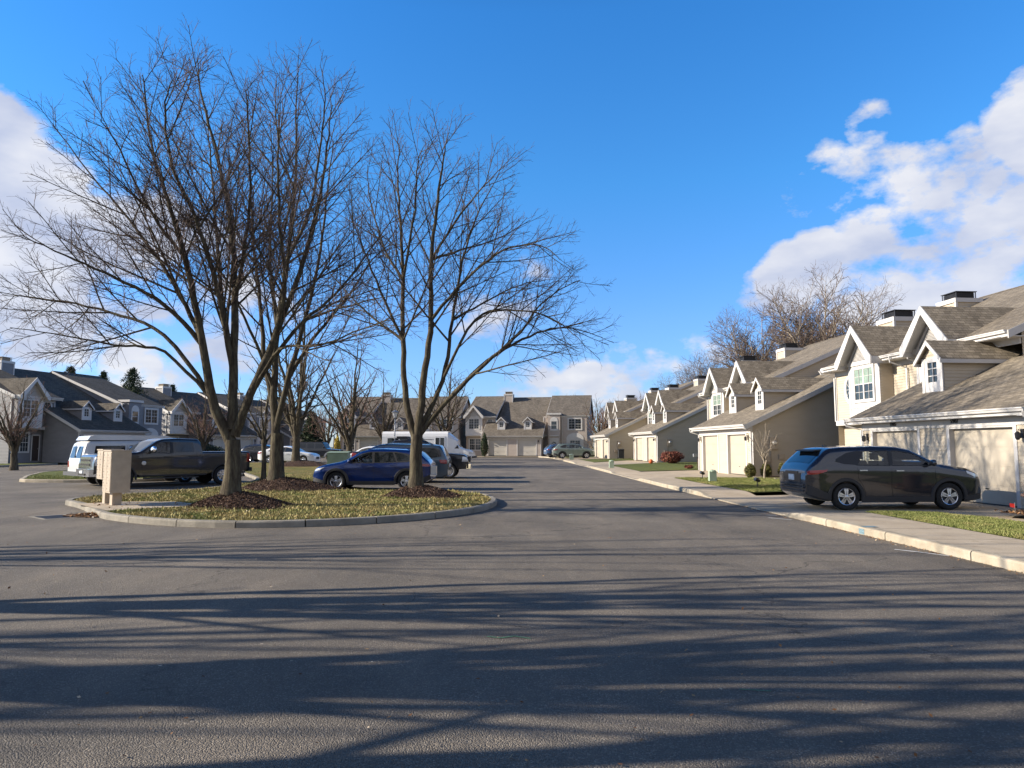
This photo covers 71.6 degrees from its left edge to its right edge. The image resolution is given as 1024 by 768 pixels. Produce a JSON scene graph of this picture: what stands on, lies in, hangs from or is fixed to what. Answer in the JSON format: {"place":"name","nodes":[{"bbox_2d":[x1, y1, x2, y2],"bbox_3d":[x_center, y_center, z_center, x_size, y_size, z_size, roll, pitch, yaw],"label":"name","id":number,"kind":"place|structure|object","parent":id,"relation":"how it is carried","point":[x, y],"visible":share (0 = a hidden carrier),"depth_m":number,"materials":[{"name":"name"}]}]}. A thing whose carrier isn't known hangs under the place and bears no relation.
{"place":"outdoors","nodes":[
{"label":"outdoors","id":0,"kind":"place"},
{"bbox_2d":[0,462,46,464],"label":"lawn","id":1,"kind":"structure","parent":0,"point":[23,463],"depth_m":57.50,"materials":[{"name":"green plant"}]},
{"bbox_2d":[0,356,164,463],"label":"townhouse","id":2,"kind":"structure","parent":1,"relation":"on","point":[77,405],"depth_m":62.47,"materials":[{"name":"grey"}]},
{"bbox_2d":[9,432,29,452],"bbox_3d":[-40.748,4.839,58.791,0.050,1.750,1.800,-1,-5,13],"label":"window","id":3,"kind":"structure","parent":2,"relation":"in","point":[25,444],"depth_m":59.26,"materials":[{"name":"white glass"}]},
{"bbox_2d":[22,398,39,417],"bbox_3d":[-39.888,2.027,58.839,0.050,1.600,1.620,-1,-5,13],"label":"window","id":4,"kind":"structure","parent":2,"relation":"in","point":[29,403],"depth_m":58.80,"materials":[{"name":"white glass"}]},
{"bbox_2d":[30,434,39,460],"bbox_3d":[-40.394,5.387,60.170,0.080,2.200,0.790,-1,-5,13],"label":"entry door","id":5,"kind":"structure","parent":2,"relation":"in","point":[35,439],"depth_m":60.18,"materials":[{"name":"brown"}]},
{"bbox_2d":[144,408,158,424],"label":"window","id":6,"kind":"structure","parent":2,"relation":"in","point":[151,415],"depth_m":72.31,"materials":[{"name":"white glass"}]},
{"bbox_2d":[0,457,1023,767],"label":"road","id":7,"kind":"structure","parent":0,"point":[596,667],"depth_m":6.09,"materials":[{"name":"grey asphalt"}]},
{"bbox_2d":[0,376,51,469],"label":"ornamental tree","id":8,"kind":"object","parent":7,"relation":"on","point":[12,441],"visible":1,"depth_m":46.67,"materials":[{"name":"brown plant"}]},
{"bbox_2d":[0,463,57,466],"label":"kerb","id":9,"kind":"structure","parent":7,"relation":"on","point":[31,464],"depth_m":55.52,"materials":[{"name":"grey concrete"}]},
{"bbox_2d":[28,514,76,519],"bbox_3d":[-10.750,3.143,16.689,1.100,0.046,0.760,-4,-7,40],"label":"storm drain","id":10,"kind":"object","parent":7,"relation":"on","point":[47,517],"visible":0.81,"depth_m":16.55,"materials":[{"name":"black metal"}]},
{"bbox_2d":[62,511,98,517],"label":"fallen leaves","id":11,"kind":"object","parent":7,"relation":"on","point":[92,514],"visible":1,"depth_m":16.68,"materials":[{"name":"brown plant"}]},
{"bbox_2d":[24,471,142,478],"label":"island lawn","id":12,"kind":"structure","parent":7,"relation":"on","point":[51,473],"depth_m":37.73,"materials":[{"name":"green plant"}]},
{"bbox_2d":[63,435,191,483],"bbox_3d":[-16.843,3.394,31.907,2.406,2.133,5.327,-5,-7,43],"label":"camper van","id":13,"kind":"object","parent":7,"relation":"on","point":[85,444],"visible":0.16,"depth_m":30.41,"materials":[{"name":"white paint"}]},
{"bbox_2d":[19,470,245,482],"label":"island kerb","id":14,"kind":"structure","parent":7,"relation":"on","point":[65,480],"depth_m":32.38,"materials":[{"name":"concrete"}]},
{"bbox_2d":[76,438,251,485],"bbox_3d":[-14.638,3.321,30.361,2.924,2.009,6.740,-5,-7,43],"label":"pickup truck","id":15,"kind":"object","parent":7,"relation":"on","point":[176,457],"visible":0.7,"depth_m":29.65,"materials":[{"name":"grey paint"}]},
{"bbox_2d":[176,395,226,450],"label":"ornamental tree","id":16,"kind":"object","parent":7,"relation":"on","point":[201,434],"visible":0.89,"depth_m":65.34,"materials":[{"name":"brown plant"}]},
{"bbox_2d":[205,444,224,450],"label":"evergreen shrub","id":17,"kind":"object","parent":7,"relation":"on","point":[209,447],"visible":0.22,"depth_m":68.43,"materials":[{"name":"green plant"}]},
{"bbox_2d":[241,444,286,461],"bbox_3d":[-22.304,6.310,64.696,4.512,1.624,2.298,-1,-5,6],"label":"hatchback","id":18,"kind":"object","parent":7,"relation":"on","point":[253,450],"visible":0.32,"depth_m":63.97,"materials":[{"name":"black paint"}]},
{"bbox_2d":[65,462,496,527],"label":"island kerb","id":19,"kind":"structure","parent":7,"relation":"on","point":[107,515],"depth_m":15.16,"materials":[{"name":"grey concrete"}]},
{"bbox_2d":[73,462,490,520],"bbox_3d":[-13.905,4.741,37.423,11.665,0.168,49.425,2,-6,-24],"label":"island lawn","id":20,"kind":"structure","parent":7,"relation":"on","point":[256,467],"depth_m":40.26,"materials":[{"name":"green plant"}]},
{"bbox_2d":[78,501,191,509],"bbox_3d":[-9.725,3.140,18.521,2.899,0.001,2.263,-5,-7,45],"label":"pad","id":21,"kind":"object","parent":20,"relation":"on","point":[134,504],"visible":0.88,"depth_m":18.17,"materials":[{"name":"concrete"}]},
{"bbox_2d":[97,449,123,503],"bbox_3d":[-10.781,2.481,18.998,0.495,1.470,0.650,5,-7,-42],"label":"mailbox unit","id":22,"kind":"object","parent":21,"relation":"on","point":[105,496],"visible":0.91,"depth_m":18.82,"materials":[{"name":"beige metal"}]},
{"bbox_2d":[102,450,132,505],"bbox_3d":[-10.265,2.440,18.429,0.495,1.450,0.810,5,-7,-42],"label":"mailbox unit","id":23,"kind":"object","parent":21,"relation":"on","point":[116,474],"visible":0.98,"depth_m":18.20,"materials":[{"name":"beige metal"}]},
{"bbox_2d":[186,490,297,509],"bbox_3d":[-6.929,2.941,18.182,3.018,0.471,2.468,0,-5,0],"label":"mulch mound","id":24,"kind":"object","parent":20,"relation":"on","point":[245,499],"visible":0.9,"depth_m":17.66,"materials":[{"name":"brown wood"}]},
{"bbox_2d":[0,13,432,494],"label":"bare tree","id":25,"kind":"object","parent":24,"relation":"on","point":[231,428],"visible":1,"depth_m":18.05,"materials":[{"name":"brown plant"}]},
{"bbox_2d":[171,206,212,232],"bbox_3d":[-8.312,-4.272,18.465,1.010,0.739,0.985,3,-6,-32],"label":"bird nest","id":26,"kind":"object","parent":25,"relation":"on","point":[184,223],"visible":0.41,"depth_m":18.33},
{"bbox_2d":[223,337,307,479],"bbox_3d":[-11.131,1.210,31.859,3.362,6.645,3.483,0,-5,0],"label":"bare tree","id":27,"kind":"object","parent":20,"relation":"on","point":[262,435],"visible":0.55,"depth_m":31.76,"materials":[{"name":"brown plant"}]},
{"bbox_2d":[78,488,480,518],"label":"fallen leaves","id":28,"kind":"object","parent":20,"relation":"on","point":[269,509],"visible":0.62,"depth_m":18.66,"materials":[{"name":"brown plant"}]},
{"bbox_2d":[242,476,347,491],"bbox_3d":[-7.812,3.533,25.224,4.220,0.527,3.010,0,-5,0],"label":"mulch mound","id":29,"kind":"object","parent":20,"relation":"on","point":[286,483],"visible":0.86,"depth_m":24.67,"materials":[{"name":"brown wood"}]},
{"bbox_2d":[185,38,417,480],"bbox_3d":[-8.053,-5.180,26.633,9.342,17.770,6.364,0,-5,0],"label":"bare tree","id":30,"kind":"object","parent":29,"relation":"on","point":[276,466],"visible":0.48,"depth_m":25.62,"materials":[{"name":"brown plant"}]},
{"bbox_2d":[241,288,351,460],"bbox_3d":[-16.194,-1.021,52.259,8.272,13.979,9.174,0,-5,0],"label":"bare tree","id":31,"kind":"object","parent":20,"relation":"on","point":[297,418],"visible":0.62,"depth_m":51.72,"materials":[{"name":"brown plant"}]},
{"bbox_2d":[284,460,326,466],"bbox_3d":[-14.991,5.761,51.779,4.740,0.511,3.624,0,-5,0],"label":"mulch mound","id":32,"kind":"object","parent":20,"relation":"on","point":[302,463],"visible":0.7,"depth_m":50.79,"materials":[{"name":"brown soil"}]},
{"bbox_2d":[327,451,350,463],"bbox_3d":[-10.915,4.867,44.745,1.500,1.250,1.500,0,-5,-4],"label":"utility box","id":33,"kind":"object","parent":20,"relation":"on","point":[335,456],"visible":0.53,"depth_m":44.16,"materials":[{"name":"metal"}]},
{"bbox_2d":[327,454,346,463],"bbox_3d":[-10.872,4.789,44.139,1.200,0.860,0.025,0,-5,-4],"label":"door","id":34,"kind":"structure","parent":33,"relation":"in","point":[331,458],"depth_m":44.14,"materials":[{"name":"green metal"}]},
{"bbox_2d":[382,484,469,498],"bbox_3d":[-2.660,3.268,21.811,2.816,0.454,2.546,0,-5,0],"label":"mulch mound","id":35,"kind":"object","parent":20,"relation":"on","point":[424,491],"visible":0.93,"depth_m":21.23,"materials":[{"name":"brown wood"}]},
{"bbox_2d":[298,96,621,487],"bbox_3d":[-1.821,-2.855,22.439,10.854,12.404,6.278,0,-5,0],"label":"bare tree","id":36,"kind":"object","parent":35,"relation":"on","point":[419,428],"visible":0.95,"depth_m":22.04,"materials":[{"name":"brown plant"}]},
{"bbox_2d":[258,446,319,462],"bbox_3d":[-18.894,6.007,60.305,4.912,1.489,2.299,0,-5,4],"label":"sedan","id":37,"kind":"object","parent":7,"relation":"on","point":[307,456],"visible":0.51,"depth_m":59.48,"materials":[{"name":"white paint"}]},
{"bbox_2d":[300,442,342,458],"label":"off road car","id":38,"kind":"object","parent":7,"relation":"on","point":[321,448],"visible":0.48,"depth_m":65.47,"materials":[{"name":"black paint"}]},
{"bbox_2d":[313,447,436,487],"bbox_3d":[-5.186,3.268,27.567,4.692,1.624,2.298,0,-5,1],"label":"crossover","id":39,"kind":"object","parent":7,"relation":"on","point":[388,466],"visible":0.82,"depth_m":26.69,"materials":[{"name":"blue paint"}]},
{"bbox_2d":[347,452,409,462],"bbox_3d":[-4.906,2.769,26.763,2.648,0.432,0.127,0,-5,1],"label":"window frame","id":40,"kind":"structure","parent":39,"relation":"in","point":[373,453],"depth_m":26.76,"materials":[{"name":"grey plastic"}]},
{"bbox_2d":[374,452,395,462],"bbox_3d":[-4.777,2.767,26.757,0.810,0.380,0.111,0,-5,1],"label":"side window","id":41,"kind":"structure","parent":39,"relation":"in","point":[379,456],"depth_m":26.76,"materials":[{"name":"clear glass"}]},
{"bbox_2d":[340,442,451,482],"bbox_3d":[-5.446,3.633,32.908,5.172,1.834,2.450,0,-5,1],"label":"minivan","id":42,"kind":"object","parent":7,"relation":"on","point":[439,455],"visible":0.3,"depth_m":32.03,"materials":[{"name":"blue paint"}]},
{"bbox_2d":[351,436,471,478],"bbox_3d":[-5.150,3.792,36.809,6.200,2.140,2.696,0,-5,0],"label":"pickup truck","id":43,"kind":"object","parent":7,"relation":"on","point":[461,461],"visible":0.23,"depth_m":35.82,"materials":[{"name":"black paint"}]},
{"bbox_2d":[382,431,476,457],"bbox_3d":[-7.425,5.700,64.252,8.350,2.860,2.682,0,-5,3],"label":"shuttle bus","id":44,"kind":"object","parent":7,"relation":"on","point":[449,441],"visible":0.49,"depth_m":63.19,"materials":[{"name":"white paint"}]},
{"bbox_2d":[7,514,971,765],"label":"fallen leaves","id":45,"kind":"object","parent":7,"relation":"on","point":[780,645],"visible":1,"depth_m":4.83,"materials":[{"name":"brown plant"}]},
{"bbox_2d":[538,456,1023,572],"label":"kerb","id":46,"kind":"structure","parent":7,"relation":"on","point":[999,560],"depth_m":12.33,"materials":[{"name":"concrete"}]},
{"bbox_2d":[705,497,1022,574],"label":"fallen leaves","id":47,"kind":"object","parent":7,"relation":"on","point":[871,537],"visible":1,"depth_m":12.68,"materials":[{"name":"brown plant"}]},
{"bbox_2d":[0,0,1023,446],"label":"sky","id":48,"kind":"structure","parent":0,"point":[699,152],"materials":[{"name":"blue"}]},
{"bbox_2d":[574,457,606,458],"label":"driveway","id":49,"kind":"structure","parent":0,"point":[591,458],"depth_m":77.77,"materials":[{"name":"concrete"}]},
{"bbox_2d":[552,443,594,458],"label":"compact suv","id":50,"kind":"object","parent":49,"relation":"on","point":[560,450],"visible":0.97,"depth_m":77.36,"materials":[{"name":"green paint"}]},
{"bbox_2d":[579,458,633,461],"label":"lawn","id":51,"kind":"structure","parent":0,"point":[597,460],"depth_m":71.43,"materials":[{"name":"green plant"}]},
{"bbox_2d":[594,460,655,464],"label":"driveway","id":52,"kind":"structure","parent":0,"point":[624,462],"depth_m":61.27,"materials":[{"name":"concrete"}]},
{"bbox_2d":[614,462,697,470],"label":"lawn","id":53,"kind":"structure","parent":0,"point":[661,466],"depth_m":49.96,"materials":[{"name":"green plant"}]},
{"bbox_2d":[660,451,684,462],"bbox_3d":[12.936,5.993,57.719,1.999,1.122,1.959,4,-7,-40],"label":"red shrub","id":54,"kind":"object","parent":53,"relation":"on","point":[672,457],"visible":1,"depth_m":57.25,"materials":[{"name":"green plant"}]},
{"bbox_2d":[331,447,1021,539],"bbox_3d":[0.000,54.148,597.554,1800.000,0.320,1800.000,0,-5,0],"label":"ground","id":55,"kind":"structure","parent":0,"point":[767,493],"depth_m":25.78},
{"bbox_2d":[120,367,151,397],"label":"conifer","id":56,"kind":"object","parent":55,"relation":"on","point":[131,377],"visible":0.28,"depth_m":86.11,"materials":[{"name":"green plant"}]},
{"bbox_2d":[120,384,270,450],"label":"townhouse","id":57,"kind":"structure","parent":55,"relation":"on","point":[166,396],"depth_m":89.41,"materials":[{"name":"grey"}]},
{"bbox_2d":[173,413,184,426],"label":"window","id":58,"kind":"structure","parent":57,"relation":"in","point":[177,419],"depth_m":85.33,"materials":[{"name":"white glass"}]},
{"bbox_2d":[214,439,224,450],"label":"garage door","id":59,"kind":"structure","parent":57,"relation":"in","point":[217,442],"depth_m":87.37,"materials":[{"name":"black metal"}]},
{"bbox_2d":[240,439,251,449],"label":"garage door","id":60,"kind":"structure","parent":57,"relation":"in","point":[244,443],"depth_m":91.05,"materials":[{"name":"black metal"}]},
{"bbox_2d":[237,392,326,445],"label":"townhouse","id":61,"kind":"structure","parent":55,"relation":"on","point":[288,437],"depth_m":103.59,"materials":[{"name":"grey"}]},
{"bbox_2d":[300,411,323,456],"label":"conifer","id":62,"kind":"object","parent":55,"relation":"on","point":[310,437],"visible":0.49,"depth_m":87.33,"materials":[{"name":"green plant"}]},
{"bbox_2d":[302,383,348,457],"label":"bare tree","id":63,"kind":"object","parent":55,"relation":"on","point":[323,434],"visible":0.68,"depth_m":83.63,"materials":[{"name":"brown plant"}]},
{"bbox_2d":[291,322,393,453],"bbox_3d":[-13.245,0.691,55.798,7.668,11.854,8.566,0,-5,0],"label":"bare tree","id":64,"kind":"object","parent":55,"relation":"on","point":[348,435],"visible":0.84,"depth_m":54.66,"materials":[{"name":"brown plant"}]},
{"bbox_2d":[357,366,410,442],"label":"bare tree","id":65,"kind":"object","parent":55,"relation":"on","point":[382,429],"visible":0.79,"depth_m":77.50,"materials":[{"name":"brown plant"}]},
{"bbox_2d":[337,392,470,451],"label":"townhouse","id":66,"kind":"structure","parent":55,"relation":"on","point":[364,437],"depth_m":99.36,"materials":[{"name":"grey"}]},
{"bbox_2d":[360,440,376,449],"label":"garage door","id":67,"kind":"structure","parent":66,"relation":"in","point":[363,443],"depth_m":95.45,"materials":[{"name":"beige metal"}]},
{"bbox_2d":[396,357,480,433],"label":"bare tree","id":68,"kind":"object","parent":55,"relation":"on","point":[449,422],"visible":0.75,"depth_m":71.72,"materials":[{"name":"brown plant"}]},
{"bbox_2d":[315,391,644,439],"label":"wood","id":69,"kind":"object","parent":55,"relation":"on","point":[603,412],"visible":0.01,"depth_m":160.06,"materials":[{"name":"brown plant"}]},
{"bbox_2d":[480,432,488,456],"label":"evergreen shrub","id":70,"kind":"object","parent":55,"relation":"on","point":[484,447],"visible":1,"depth_m":92.39,"materials":[{"name":"green plant"}]},
{"bbox_2d":[463,392,593,456],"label":"townhouse","id":71,"kind":"structure","parent":55,"relation":"on","point":[508,423],"depth_m":97.02,"materials":[{"name":"grey"}]},
{"bbox_2d":[468,418,479,429],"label":"window","id":72,"kind":"structure","parent":71,"relation":"in","point":[473,423],"depth_m":97.85,"materials":[{"name":"white glass"}]},
{"bbox_2d":[469,438,481,450],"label":"window","id":73,"kind":"structure","parent":71,"relation":"in","point":[474,443],"depth_m":98.48,"materials":[{"name":"white glass"}]},
{"bbox_2d":[489,440,506,455],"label":"garage door","id":74,"kind":"structure","parent":71,"relation":"in","point":[496,447],"depth_m":94.15,"materials":[{"name":"beige metal"}]},
{"bbox_2d":[518,440,535,455],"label":"garage door","id":75,"kind":"structure","parent":71,"relation":"in","point":[525,447],"depth_m":93.54,"materials":[{"name":"beige metal"}]},
{"bbox_2d":[568,418,581,429],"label":"window","id":76,"kind":"structure","parent":71,"relation":"in","point":[573,423],"depth_m":95.63,"materials":[{"name":"white glass"}]},
{"bbox_2d":[581,396,615,433],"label":"ornamental tree","id":77,"kind":"object","parent":55,"relation":"on","point":[598,425],"visible":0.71,"depth_m":89.72,"materials":[{"name":"brown plant"}]},
{"bbox_2d":[590,381,693,458],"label":"townhouse","id":78,"kind":"structure","parent":55,"relation":"on","point":[626,416],"depth_m":78.74,"materials":[{"name":"brown"}]},
{"bbox_2d":[628,376,707,462],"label":"townhouse","id":79,"kind":"structure","parent":55,"relation":"on","point":[675,412],"depth_m":63.39,"materials":[{"name":"brown"}]},
{"bbox_2d":[637,438,642,460],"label":"garage door","id":80,"kind":"structure","parent":79,"relation":"in","point":[639,440],"depth_m":67.19,"materials":[{"name":"beige metal"}]},
{"bbox_2d":[648,437,653,460],"bbox_3d":[12.505,5.808,63.180,0.056,2.130,2.440,0,-5,-5],"label":"garage door","id":81,"kind":"structure","parent":79,"relation":"in","point":[650,439],"depth_m":63.43,"materials":[{"name":"beige metal"}]},
{"bbox_2d":[649,363,708,390],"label":"bare tree","id":82,"kind":"object","parent":55,"relation":"on","point":[663,387],"visible":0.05,"depth_m":99.59,"materials":[{"name":"brown plant"}]},
{"bbox_2d":[673,349,728,383],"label":"bare tree","id":83,"kind":"object","parent":55,"relation":"on","point":[701,371],"visible":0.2,"depth_m":96.96,"materials":[{"name":"brown plant"}]},
{"bbox_2d":[702,301,817,367],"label":"bare tree","id":84,"kind":"object","parent":55,"relation":"on","point":[740,351],"visible":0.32,"depth_m":84.31,"materials":[{"name":"brown plant"}]},
{"bbox_2d":[689,334,845,476],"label":"townhouse","id":85,"kind":"structure","parent":55,"relation":"on","point":[788,392],"depth_m":38.41,"materials":[{"name":"brown"}]},
{"bbox_2d":[705,435,717,471],"bbox_3d":[11.796,4.093,41.652,0.080,2.130,2.440,0,-5,-5],"label":"garage door","id":86,"kind":"structure","parent":85,"relation":"in","point":[711,442],"depth_m":41.87,"materials":[{"name":"beige metal"}]},
{"bbox_2d":[712,393,721,416],"bbox_3d":[14.097,1.441,48.760,0.050,1.600,1.620,0,-5,-5],"label":"window","id":87,"kind":"structure","parent":85,"relation":"in","point":[717,398],"depth_m":48.74,"materials":[{"name":"white glass"}]},
{"bbox_2d":[730,434,745,474],"bbox_3d":[12.115,3.751,37.763,0.080,2.130,2.440,0,-5,-5],"label":"garage door","id":88,"kind":"structure","parent":85,"relation":"in","point":[738,444],"depth_m":37.90,"materials":[{"name":"beige metal"}]},
{"bbox_2d":[747,259,909,360],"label":"bare tree","id":89,"kind":"object","parent":55,"relation":"on","point":[804,339],"visible":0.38,"depth_m":75.91,"materials":[{"name":"brown plant"}]},
{"bbox_2d":[818,285,1023,508],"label":"townhouse","id":90,"kind":"structure","parent":55,"relation":"on","point":[942,382],"depth_m":23.98,"materials":[{"name":"brown"}]},
{"bbox_2d":[844,376,849,403],"bbox_3d":[15.753,0.259,33.043,0.050,1.400,1.080,0,-5,-5],"label":"oval window","id":91,"kind":"structure","parent":90,"relation":"in","point":[846,385],"depth_m":33.32,"materials":[{"name":"white glass"}]},
{"bbox_2d":[852,364,875,402],"bbox_3d":[15.336,-0.004,30.968,0.050,1.600,1.620,0,-5,-5],"label":"window","id":92,"kind":"structure","parent":90,"relation":"in","point":[863,377],"depth_m":30.92,"materials":[{"name":"white glass"}]},
{"bbox_2d":[877,430,917,460],"bbox_3d":[13.052,2.648,23.864,0.056,2.130,2.440,0,-5,-5],"label":"garage door","id":93,"kind":"structure","parent":90,"relation":"in","point":[907,440],"depth_m":23.87,"materials":[{"name":"beige metal"}]},
{"bbox_2d":[954,427,1016,506],"bbox_3d":[13.354,2.305,19.971,0.080,2.130,2.440,0,-5,-5],"label":"garage door","id":94,"kind":"structure","parent":90,"relation":"in","point":[988,452],"depth_m":19.80,"materials":[{"name":"beige metal"}]},
{"bbox_2d":[641,470,760,477],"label":"driveway","id":95,"kind":"structure","parent":0,"point":[686,473],"depth_m":38.11,"materials":[{"name":"concrete"}]},
{"bbox_2d":[676,477,783,491],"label":"lawn","id":96,"kind":"structure","parent":0,"point":[740,489],"depth_m":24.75,"materials":[{"name":"green plant"}]},
{"bbox_2d":[708,469,716,480],"bbox_3d":[8.656,3.955,30.671,0.336,0.530,0.320,0,-5,0],"label":"utility pedestal","id":97,"kind":"object","parent":96,"relation":"on","point":[712,474],"visible":0.94,"depth_m":30.56,"materials":[{"name":"green metal"}]},
{"bbox_2d":[744,463,755,476],"bbox_3d":[11.521,4.218,34.371,0.592,0.824,0.603,0,-5,0],"label":"round shrub","id":98,"kind":"object","parent":96,"relation":"on","point":[750,470],"visible":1,"depth_m":34.22,"materials":[{"name":"green plant"}]},
{"bbox_2d":[744,421,781,477],"bbox_3d":[11.770,3.144,33.461,1.618,2.986,1.619,0,-5,0],"label":"young tree","id":99,"kind":"object","parent":96,"relation":"on","point":[764,459],"visible":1,"depth_m":33.39,"materials":[{"name":"brown plant"}]},
{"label":"flower bed","id":100,"kind":"structure","parent":96,"relation":"on","visible":0},
{"bbox_2d":[760,463,771,476],"bbox_3d":[12.328,4.221,34.467,0.616,0.835,0.618,0,-5,0],"label":"round shrub","id":101,"kind":"object","parent":100,"relation":"on","point":[768,471],"visible":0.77,"depth_m":34.34,"materials":[{"name":"green plant"}]},
{"bbox_2d":[556,457,1023,558],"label":"pavement","id":102,"kind":"structure","parent":0,"point":[1005,546],"depth_m":14.77,"materials":[{"name":"concrete"}]},
{"bbox_2d":[544,444,577,457],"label":"wagon","id":103,"kind":"object","parent":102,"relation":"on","point":[548,450],"visible":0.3,"depth_m":81.98,"materials":[{"name":"blue paint"}]},
{"bbox_2d":[758,495,1023,521],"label":"driveway","id":104,"kind":"structure","parent":0,"point":[974,509],"depth_m":18.91,"materials":[{"name":"concrete"}]},
{"bbox_2d":[779,445,980,509],"bbox_3d":[9.791,2.464,19.057,4.703,1.665,2.392,0,-5,-3],"label":"compact suv","id":105,"kind":"object","parent":104,"relation":"on","point":[843,477],"visible":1,"depth_m":18.17,"materials":[{"name":"grey paint"}]},
{"bbox_2d":[866,510,1023,539],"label":"lawn","id":106,"kind":"structure","parent":0,"point":[954,527],"depth_m":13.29,"materials":[{"name":"green plant"}]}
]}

